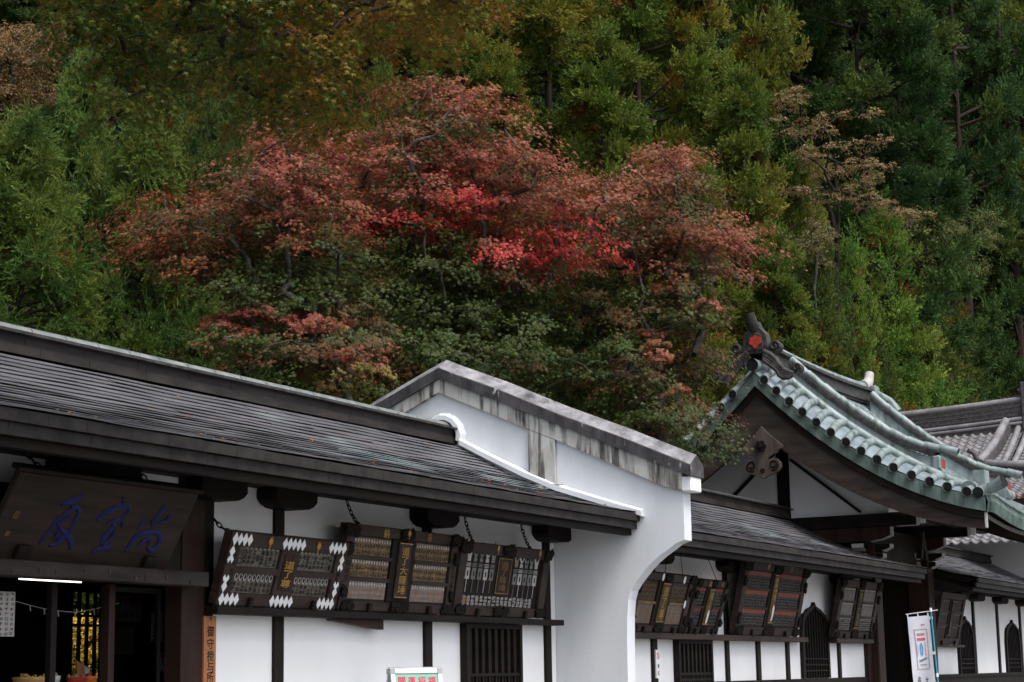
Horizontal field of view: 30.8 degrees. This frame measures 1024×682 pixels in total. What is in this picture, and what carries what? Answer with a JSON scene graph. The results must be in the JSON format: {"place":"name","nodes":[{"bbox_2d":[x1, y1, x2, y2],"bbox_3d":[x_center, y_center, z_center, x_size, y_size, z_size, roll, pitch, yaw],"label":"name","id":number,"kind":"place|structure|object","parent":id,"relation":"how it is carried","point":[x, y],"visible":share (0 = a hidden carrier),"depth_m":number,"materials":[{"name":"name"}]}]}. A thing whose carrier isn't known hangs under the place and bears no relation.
{"place":"outdoors","nodes":[
{"label":"outdoors","id":0,"kind":"place"},
{"bbox_2d":[0,322,639,681],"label":"treasure hall","id":1,"kind":"structure","parent":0,"point":[276,480],"depth_m":21.27,"materials":[{"name":"grey wood"}]},
{"bbox_2d":[0,591,14,636],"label":"notice","id":2,"kind":"object","parent":1,"relation":"attached to","point":[7,610],"visible":1,"depth_m":16.97,"materials":[{"name":"paper"}]},
{"bbox_2d":[19,578,81,582],"bbox_3d":[-4.723,2.033,19.085,0.080,0.862,1.040,-6,-11,27],"label":"tube lamp","id":3,"kind":"object","parent":1,"relation":"hanging from","point":[50,580],"visible":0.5,"depth_m":19.00,"materials":[{"name":"glass"}]},
{"bbox_2d":[16,601,100,617],"bbox_3d":[-4.346,2.618,18.153,0.012,0.169,1.601,-6,-11,27],"label":"string line","id":4,"kind":"object","parent":1,"relation":"attached to","point":[57,610],"visible":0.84,"depth_m":18.03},
{"bbox_2d":[71,591,99,675],"bbox_3d":[-5.402,3.806,23.564,0.045,1.235,0.660,-6,-11,27],"label":"lattice window","id":5,"kind":"structure","parent":1,"relation":"in","point":[87,594],"depth_m":23.58,"materials":[{"name":"brown wood"}]},
{"bbox_2d":[0,451,203,568],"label":"name plaque","id":6,"kind":"object","parent":1,"relation":"on","point":[51,514],"visible":0.98,"depth_m":17.49,"materials":[{"name":"brown wood"}]},
{"bbox_2d":[99,586,160,681],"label":"sliding door","id":7,"kind":"structure","parent":1,"relation":"attached to","point":[137,640],"depth_m":18.89,"materials":[{"name":"brown wood"}]},
{"bbox_2d":[160,652,163,671],"bbox_3d":[-3.799,3.553,20.574,0.007,0.210,0.330,-6,-11,27],"label":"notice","id":8,"kind":"object","parent":1,"relation":"attached to","point":[161,661],"visible":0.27,"depth_m":20.47,"materials":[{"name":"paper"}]},
{"bbox_2d":[202,616,215,681],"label":"office sign","id":9,"kind":"object","parent":1,"relation":"attached to","point":[209,649],"visible":1,"depth_m":19.46,"materials":[{"name":"orange wood"}]},
{"bbox_2d":[208,516,349,611],"bbox_3d":[-2.531,2.488,20.516,0.339,0.976,2.280,-6,-11,27],"label":"votive board","id":10,"kind":"object","parent":1,"relation":"on","point":[257,569],"visible":1,"depth_m":20.35,"materials":[{"name":"brown wood"}]},
{"bbox_2d":[334,499,464,615],"bbox_3d":[-1.461,2.679,22.826,0.409,1.330,2.834,4,-7,28],"label":"votive board","id":11,"kind":"object","parent":1,"relation":"on","point":[396,570],"visible":1,"depth_m":22.62,"materials":[{"name":"brown wood"}]},
{"bbox_2d":[460,623,522,681],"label":"window","id":12,"kind":"structure","parent":1,"relation":"in","point":[488,652],"depth_m":25.00,"materials":[{"name":"brown wood"}]},
{"bbox_2d":[451,516,554,619],"bbox_3d":[-0.140,3.081,25.109,0.330,1.344,2.667,-6,-11,27],"label":"votive board","id":13,"kind":"object","parent":1,"relation":"on","point":[499,580],"visible":1,"depth_m":25.01,"materials":[{"name":"brown wood"}]},
{"bbox_3d":[-4.793,3.683,17.903,0.530,0.655,3.000,-6,-11,27],"label":"counter","id":14,"kind":"object","parent":1,"relation":"on","visible":0},
{"bbox_2d":[12,674,44,681],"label":"basket","id":15,"kind":"object","parent":14,"relation":"on","point":[27,678],"visible":0.94,"depth_m":17.90,"materials":[{"name":"wicker"}]},
{"bbox_2d":[66,674,85,681],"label":"charm tray","id":16,"kind":"object","parent":14,"relation":"on","point":[78,678],"visible":1,"depth_m":18.48,"materials":[{"name":"red fabric"}]},
{"bbox_2d":[75,660,89,674],"bbox_3d":[-4.370,3.403,18.933,0.156,0.304,0.258,-6,-11,27],"label":"leaflet stand","id":17,"kind":"object","parent":14,"relation":"on","point":[81,668],"visible":0.67,"depth_m":18.96,"materials":[{"name":"orange wood"}]},
{"bbox_2d":[84,672,96,681],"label":"charm bowl","id":18,"kind":"object","parent":14,"relation":"on","point":[89,677],"visible":0.77,"depth_m":18.74,"materials":[{"name":"orange fabric"}]},
{"bbox_2d":[353,2,471,253],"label":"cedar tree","id":19,"kind":"object","parent":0,"point":[449,86],"visible":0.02,"depth_m":68.76,"materials":[{"name":"green plant"}]},
{"bbox_2d":[1,0,962,681],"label":"hillside","id":20,"kind":"structure","parent":0,"point":[197,190],"depth_m":62.36,"materials":[{"name":"plant"}]},
{"bbox_2d":[0,17,73,320],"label":"brown tree","id":21,"kind":"object","parent":20,"relation":"on","point":[15,59],"visible":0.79,"depth_m":39.49,"materials":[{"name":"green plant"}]},
{"bbox_2d":[0,93,116,612],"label":"cedar tree","id":22,"kind":"object","parent":20,"relation":"on","point":[30,247],"visible":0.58,"depth_m":32.37,"materials":[{"name":"green plant"}]},
{"bbox_2d":[0,0,121,230],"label":"cedar tree","id":23,"kind":"object","parent":20,"relation":"on","point":[11,14],"visible":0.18,"depth_m":48.60,"materials":[{"name":"green plant"}]},
{"bbox_2d":[11,214,123,343],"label":"cedar tree","id":24,"kind":"object","parent":20,"relation":"on","point":[30,295],"visible":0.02,"depth_m":35.39,"materials":[{"name":"green plant"}]},
{"bbox_2d":[30,39,134,627],"bbox_3d":[-7.952,-0.174,34.979,2.631,11.874,2.511,-5,-11,20],"label":"cedar tree","id":25,"kind":"object","parent":20,"relation":"on","point":[90,158],"visible":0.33,"depth_m":35.39,"materials":[{"name":"green plant"}]},
{"bbox_2d":[72,610,98,680],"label":"yellow maple","id":26,"kind":"object","parent":20,"relation":"on","point":[82,642],"visible":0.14,"depth_m":29.21,"materials":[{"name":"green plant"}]},
{"bbox_2d":[25,0,194,269],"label":"cedar tree","id":27,"kind":"object","parent":20,"relation":"on","point":[143,59],"visible":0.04,"depth_m":50.53,"materials":[{"name":"green plant"}]},
{"bbox_2d":[75,111,210,638],"bbox_3d":[-7.092,0.781,35.124,3.828,10.846,3.635,-3,-10,12],"label":"cedar tree","id":28,"kind":"object","parent":20,"relation":"on","point":[143,339],"visible":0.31,"depth_m":35.18,"materials":[{"name":"green plant"}]},
{"bbox_2d":[87,29,219,146],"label":"cedar tree","id":29,"kind":"object","parent":20,"relation":"on","point":[163,43],"depth_m":63.03,"materials":[{"name":"green plant"}]},
{"bbox_2d":[106,76,208,365],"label":"cedar tree","id":30,"kind":"object","parent":20,"relation":"on","point":[175,129],"visible":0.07,"depth_m":42.58,"materials":[{"name":"green plant"}]},
{"bbox_2d":[142,205,236,374],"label":"cedar tree","id":31,"kind":"object","parent":20,"relation":"on","point":[195,356],"visible":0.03,"depth_m":37.33,"materials":[{"name":"green plant"}]},
{"bbox_2d":[173,24,246,376],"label":"cedar tree","id":32,"kind":"object","parent":20,"relation":"on","point":[213,110],"visible":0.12,"depth_m":46.12,"materials":[{"name":"green plant"}]},
{"bbox_2d":[197,70,282,384],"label":"cedar tree","id":33,"kind":"object","parent":20,"relation":"on","point":[217,154],"visible":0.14,"depth_m":41.43,"materials":[{"name":"green plant"}]},
{"bbox_2d":[150,0,362,391],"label":"cedar tree","id":34,"kind":"object","parent":20,"relation":"on","point":[259,111],"visible":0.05,"depth_m":52.08,"materials":[{"name":"green plant"}]},
{"bbox_2d":[218,15,361,387],"bbox_3d":[-6.995,-4.539,59.303,6.196,12.260,6.262,-3,-10,13],"label":"cedar tree","id":35,"kind":"object","parent":20,"relation":"on","point":[307,253],"visible":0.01,"depth_m":58.69,"materials":[{"name":"green plant"}]},
{"bbox_2d":[251,1,377,267],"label":"cedar tree","id":36,"kind":"object","parent":20,"relation":"on","point":[353,130],"visible":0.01,"depth_m":67.18,"materials":[{"name":"green plant"}]},
{"bbox_2d":[266,0,487,403],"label":"cedar tree","id":37,"kind":"object","parent":20,"relation":"on","point":[406,53],"visible":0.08,"depth_m":53.10,"materials":[{"name":"green plant"}]},
{"bbox_2d":[334,53,428,404],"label":"cedar tree","id":38,"kind":"object","parent":20,"relation":"on","point":[379,70],"visible":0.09,"depth_m":43.37,"materials":[{"name":"green plant"}]},
{"bbox_2d":[341,48,454,295],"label":"cedar tree","id":39,"kind":"object","parent":20,"relation":"on","point":[414,184],"depth_m":62.44,"materials":[{"name":"green plant"}]},
{"bbox_2d":[352,0,552,399],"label":"cedar tree","id":40,"kind":"object","parent":20,"relation":"on","point":[486,46],"visible":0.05,"depth_m":50.76,"materials":[{"name":"green plant"}]},
{"bbox_2d":[440,38,588,411],"bbox_3d":[-0.050,-0.412,49.525,5.042,16.271,4.845,-8,-12,35],"label":"cedar tree","id":41,"kind":"object","parent":20,"relation":"on","point":[504,72],"visible":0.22,"depth_m":50.20,"materials":[{"name":"green plant"}]},
{"bbox_2d":[451,0,583,348],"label":"cedar tree","id":42,"kind":"object","parent":20,"relation":"on","point":[554,99],"depth_m":68.53,"materials":[{"name":"green plant"}]},
{"bbox_2d":[474,0,669,438],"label":"cedar tree","id":43,"kind":"object","parent":20,"relation":"on","point":[537,13],"visible":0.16,"depth_m":51.84,"materials":[{"name":"green plant"}]},
{"bbox_2d":[554,45,652,407],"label":"cedar tree","id":44,"kind":"object","parent":20,"relation":"on","point":[625,130],"depth_m":63.79,"materials":[{"name":"green plant"}]},
{"bbox_2d":[526,14,692,432],"bbox_3d":[2.574,0.158,48.485,6.353,18.356,5.462,-1,-10,-1],"label":"cedar tree","id":45,"kind":"object","parent":20,"relation":"on","point":[610,60],"visible":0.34,"depth_m":49.05,"materials":[{"name":"green plant"}]},
{"bbox_2d":[551,0,691,383],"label":"cedar tree","id":46,"kind":"object","parent":20,"relation":"on","point":[664,31],"visible":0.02,"depth_m":68.20,"materials":[{"name":"green plant"}]},
{"bbox_2d":[561,0,737,414],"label":"cedar tree","id":47,"kind":"object","parent":20,"relation":"on","point":[639,23],"visible":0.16,"depth_m":53.38,"materials":[{"name":"green plant"}]},
{"bbox_2d":[622,27,702,386],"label":"cedar tree","id":48,"kind":"object","parent":20,"relation":"on","point":[664,71],"visible":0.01,"depth_m":74.40,"materials":[{"name":"green plant"}]},
{"bbox_2d":[659,0,799,284],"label":"cedar tree","id":49,"kind":"object","parent":20,"relation":"on","point":[728,2],"visible":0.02,"depth_m":78.35,"materials":[{"name":"green plant"}]},
{"bbox_2d":[679,28,788,358],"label":"cedar tree","id":50,"kind":"object","parent":20,"relation":"on","point":[724,45],"depth_m":76.19,"materials":[{"name":"green plant"}]},
{"bbox_2d":[721,0,848,382],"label":"cedar tree","id":51,"kind":"object","parent":20,"relation":"on","point":[780,54],"visible":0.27,"depth_m":66.17,"materials":[{"name":"green plant"}]},
{"bbox_2d":[752,163,854,365],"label":"cedar tree","id":52,"kind":"object","parent":20,"relation":"on","point":[822,197],"visible":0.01,"depth_m":70.90,"materials":[{"name":"green plant"}]},
{"bbox_2d":[779,215,840,360],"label":"bushy tree","id":53,"kind":"object","parent":20,"relation":"on","point":[815,244],"visible":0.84,"depth_m":60.59,"materials":[{"name":"green plant"}]},
{"bbox_2d":[743,0,882,316],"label":"cedar tree","id":54,"kind":"object","parent":20,"relation":"on","point":[819,65],"visible":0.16,"depth_m":79.53,"materials":[{"name":"green plant"}]},
{"bbox_2d":[771,52,902,284],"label":"cedar tree","id":55,"kind":"object","parent":20,"relation":"on","point":[852,63],"visible":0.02,"depth_m":101.06,"materials":[{"name":"green plant"}]},
{"bbox_2d":[766,85,937,346],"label":"tiered tree","id":56,"kind":"object","parent":20,"relation":"on","point":[808,157],"visible":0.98,"depth_m":62.80,"materials":[{"name":"brown plant"}]},
{"bbox_2d":[828,215,882,408],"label":"cedar tree","id":57,"kind":"object","parent":20,"relation":"on","point":[851,272],"visible":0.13,"depth_m":65.43,"materials":[{"name":"green plant"}]},
{"bbox_2d":[810,2,917,239],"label":"cedar tree","id":58,"kind":"object","parent":20,"relation":"on","point":[864,29],"visible":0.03,"depth_m":104.33,"materials":[{"name":"green plant"}]},
{"bbox_2d":[823,4,913,284],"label":"cedar tree","id":59,"kind":"object","parent":20,"relation":"on","point":[850,47],"visible":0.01,"depth_m":107.60,"materials":[{"name":"green plant"}]},
{"bbox_2d":[764,0,987,380],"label":"cedar tree","id":60,"kind":"object","parent":20,"relation":"on","point":[913,35],"visible":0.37,"depth_m":74.16,"materials":[{"name":"green plant"}]},
{"bbox_2d":[850,319,917,411],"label":"cedar tree","id":61,"kind":"object","parent":20,"relation":"on","point":[888,388],"visible":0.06,"depth_m":69.45,"materials":[{"name":"green plant"}]},
{"bbox_2d":[850,54,936,290],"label":"cedar tree","id":62,"kind":"object","parent":20,"relation":"on","point":[879,106],"visible":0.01,"depth_m":103.03,"materials":[{"name":"green plant"}]},
{"bbox_2d":[852,184,977,409],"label":"cedar tree","id":63,"kind":"object","parent":20,"relation":"on","point":[887,234],"visible":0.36,"depth_m":71.61,"materials":[{"name":"green plant"}]},
{"bbox_2d":[833,36,998,402],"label":"cedar tree","id":64,"kind":"object","parent":20,"relation":"on","point":[983,352],"visible":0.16,"depth_m":79.75,"materials":[{"name":"green plant"}]},
{"bbox_2d":[883,286,982,408],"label":"cedar tree","id":65,"kind":"object","parent":20,"relation":"on","point":[955,365],"visible":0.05,"depth_m":74.80,"materials":[{"name":"green plant"}]},
{"bbox_2d":[881,81,986,358],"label":"cedar tree","id":66,"kind":"object","parent":20,"relation":"on","point":[938,167],"visible":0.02,"depth_m":102.53,"materials":[{"name":"green plant"}]},
{"bbox_2d":[890,207,1023,378],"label":"bushy tree","id":67,"kind":"object","parent":20,"relation":"on","point":[959,229],"visible":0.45,"depth_m":79.49,"materials":[{"name":"green plant"}]},
{"bbox_2d":[893,0,1023,498],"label":"cedar tree","id":68,"kind":"object","parent":20,"relation":"on","point":[990,165],"visible":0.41,"depth_m":88.23,"materials":[{"name":"green plant"}]},
{"bbox_2d":[925,0,1001,201],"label":"cedar tree","id":69,"kind":"object","parent":20,"relation":"on","point":[958,3],"visible":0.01,"depth_m":108.72,"materials":[{"name":"green plant"}]},
{"bbox_2d":[938,292,991,428],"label":"cedar tree","id":70,"kind":"object","parent":20,"relation":"on","point":[973,371],"visible":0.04,"depth_m":83.22,"materials":[{"name":"green plant"}]},
{"bbox_2d":[922,55,1023,308],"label":"cedar tree","id":71,"kind":"object","parent":20,"relation":"on","point":[969,104],"visible":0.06,"depth_m":101.33,"materials":[{"name":"green plant"}]},
{"bbox_2d":[929,8,1023,498],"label":"cedar tree","id":72,"kind":"object","parent":20,"relation":"on","point":[1010,295],"visible":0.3,"depth_m":91.21,"materials":[{"name":"green plant"}]},
{"bbox_2d":[950,224,1023,452],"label":"cedar tree","id":73,"kind":"object","parent":20,"relation":"on","point":[1020,264],"visible":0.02,"depth_m":93.86,"materials":[{"name":"green plant"}]},
{"bbox_2d":[973,273,1023,498],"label":"cedar tree","id":74,"kind":"object","parent":20,"relation":"on","point":[981,293],"visible":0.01,"depth_m":97.62,"materials":[{"name":"green plant"}]},
{"bbox_2d":[978,0,1023,279],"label":"cedar tree","id":75,"kind":"object","parent":20,"relation":"on","point":[1015,7],"visible":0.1,"depth_m":101.41,"materials":[{"name":"green plant"}]},
{"bbox_2d":[985,155,1023,320],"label":"cedar tree","id":76,"kind":"object","parent":20,"relation":"on","point":[1021,168],"depth_m":98.83,"materials":[{"name":"green plant"}]},
{"bbox_2d":[423,46,571,358],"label":"cedar tree","id":77,"kind":"object","parent":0,"point":[541,108],"visible":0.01,"depth_m":60.46,"materials":[{"name":"green plant"}]},
{"label":"pavement","id":78,"kind":"structure","parent":0,"visible":0},
{"bbox_2d":[386,667,442,681],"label":"folding sign","id":79,"kind":"object","parent":78,"relation":"on","point":[414,674],"visible":1,"depth_m":21.59,"materials":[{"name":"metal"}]},
{"bbox_2d":[906,608,938,681],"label":"banner","id":80,"kind":"object","parent":78,"relation":"on","point":[921,640],"visible":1,"depth_m":34.97,"materials":[{"name":"fabric"}]},
{"label":"ground","id":81,"kind":"structure","parent":0,"visible":0},
{"bbox_2d":[56,108,406,403],"bbox_3d":[-4.373,1.320,30.790,5.850,10.707,5.319,-2,-10,8],"label":"maple tree","id":82,"kind":"object","parent":81,"relation":"on","point":[311,349],"visible":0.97,"depth_m":30.65,"materials":[{"name":"red plant"}]},
{"bbox_2d":[23,0,527,181],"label":"maple tree","id":83,"kind":"object","parent":81,"relation":"on","point":[166,21],"visible":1,"depth_m":13.74,"materials":[{"name":"green plant"}]},
{"bbox_2d":[281,69,686,403],"bbox_3d":[-0.772,0.933,33.340,6.739,12.288,5.697,3,-11,-19],"label":"maple tree","id":84,"kind":"object","parent":81,"relation":"on","point":[448,337],"visible":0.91,"depth_m":33.14,"materials":[{"name":"red plant"}]},
{"bbox_2d":[370,360,703,681],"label":"fire wall","id":85,"kind":"structure","parent":81,"relation":"on","point":[538,440],"depth_m":26.91,"materials":[{"name":"paint"}]},
{"bbox_2d":[479,140,807,469],"bbox_3d":[2.467,1.535,34.367,5.718,11.267,5.433,-6,-11,27],"label":"maple tree","id":86,"kind":"object","parent":81,"relation":"on","point":[673,296],"visible":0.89,"depth_m":34.57,"materials":[{"name":"red plant"}]},
{"bbox_2d":[640,139,753,433],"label":"cedar tree","id":87,"kind":"object","parent":81,"relation":"on","point":[718,392],"visible":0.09,"depth_m":48.13,"materials":[{"name":"green plant"}]},
{"bbox_2d":[633,0,774,430],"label":"cedar tree","id":88,"kind":"object","parent":81,"relation":"on","point":[714,17],"visible":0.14,"depth_m":54.06,"materials":[{"name":"green plant"}]},
{"bbox_2d":[688,60,822,390],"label":"cedar tree","id":89,"kind":"object","parent":81,"relation":"on","point":[743,147],"visible":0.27,"depth_m":51.09,"materials":[{"name":"green plant"}]},
{"bbox_2d":[730,216,830,364],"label":"cedar tree","id":90,"kind":"object","parent":81,"relation":"on","point":[793,323],"visible":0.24,"depth_m":49.35,"materials":[{"name":"green plant"}]},
{"bbox_2d":[635,488,926,681],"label":"corridor wing","id":91,"kind":"structure","parent":81,"relation":"on","point":[812,651],"depth_m":34.76,"materials":[{"name":"grey tile"}]},
{"bbox_2d":[655,650,660,677],"bbox_3d":[2.350,5.206,29.969,0.026,0.450,0.170,-6,-11,27],"label":"notice","id":92,"kind":"object","parent":91,"relation":"attached to","point":[657,666],"visible":1,"depth_m":29.94,"materials":[{"name":"white paper"}]},
{"bbox_2d":[635,553,697,634],"bbox_3d":[2.330,4.005,29.776,0.372,1.343,2.356,12,-3,29],"label":"votive board","id":93,"kind":"object","parent":91,"relation":"on","point":[662,601],"visible":0.81,"depth_m":29.71,"materials":[{"name":"brown wood"}]},
{"bbox_2d":[673,640,713,681],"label":"window","id":94,"kind":"structure","parent":91,"relation":"in","point":[693,661],"depth_m":31.29,"materials":[{"name":"brown wood"}]},
{"bbox_2d":[684,557,732,635],"bbox_3d":[3.231,4.301,31.486,0.405,1.324,1.512,13,-2,29],"label":"votive board","id":95,"kind":"object","parent":91,"relation":"on","point":[708,599],"visible":1,"depth_m":31.32,"materials":[{"name":"brown wood"}]},
{"bbox_2d":[728,561,811,637],"bbox_3d":[4.788,4.752,34.284,0.170,1.426,3.616,8,-5,29],"label":"votive board","id":96,"kind":"object","parent":91,"relation":"on","point":[768,599],"visible":0.94,"depth_m":34.08,"materials":[{"name":"brown wood"}]},
{"bbox_2d":[799,602,830,678],"bbox_3d":[6.022,5.973,37.134,0.120,1.499,1.680,-6,-11,27],"label":"window","id":97,"kind":"structure","parent":91,"relation":"in","point":[815,662],"depth_m":37.14,"materials":[{"name":"brown wood"}]},
{"bbox_2d":[828,578,883,639],"bbox_3d":[7.215,5.613,38.908,0.170,1.279,2.862,8,-5,29],"label":"votive board","id":98,"kind":"object","parent":91,"relation":"on","point":[855,607],"visible":1,"depth_m":38.71,"materials":[{"name":"brown wood"}]},
{"bbox_2d":[795,227,858,374],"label":"cedar tree","id":99,"kind":"object","parent":81,"relation":"on","point":[825,289],"visible":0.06,"depth_m":61.48,"materials":[{"name":"green plant"}]},
{"bbox_2d":[807,303,863,380],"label":"cedar tree","id":100,"kind":"object","parent":81,"relation":"on","point":[832,361],"visible":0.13,"depth_m":59.49,"materials":[{"name":"green plant"}]},
{"bbox_2d":[681,312,1023,681],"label":"temple gate","id":101,"kind":"structure","parent":81,"relation":"on","point":[832,457],"depth_m":40.65,"materials":[{"name":"green metal"}]},
{"bbox_2d":[900,382,1023,579],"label":"hall","id":102,"kind":"structure","parent":81,"relation":"on","point":[967,430],"depth_m":62.18,"materials":[{"name":"grey tile"}]},
{"bbox_2d":[932,546,1023,681],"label":"corridor wing","id":103,"kind":"structure","parent":81,"relation":"on","point":[989,647],"depth_m":49.77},
{"bbox_2d":[935,591,966,645],"bbox_3d":[10.722,6.811,45.546,0.170,1.296,2.300,8,-5,29],"label":"votive board","id":104,"kind":"object","parent":103,"relation":"on","point":[950,607],"visible":1,"depth_m":45.41,"materials":[{"name":"brown wood"}]},
{"bbox_2d":[959,616,975,673],"bbox_3d":[11.648,7.812,47.803,0.120,1.457,1.550,-6,-11,27],"label":"window","id":105,"kind":"structure","parent":103,"relation":"in","point":[967,653],"depth_m":47.89,"materials":[{"name":"brown wood"}]},
{"bbox_2d":[1004,620,1022,671],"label":"window","id":106,"kind":"structure","parent":103,"relation":"in","point":[1012,641],"depth_m":52.47,"materials":[{"name":"brown wood"}]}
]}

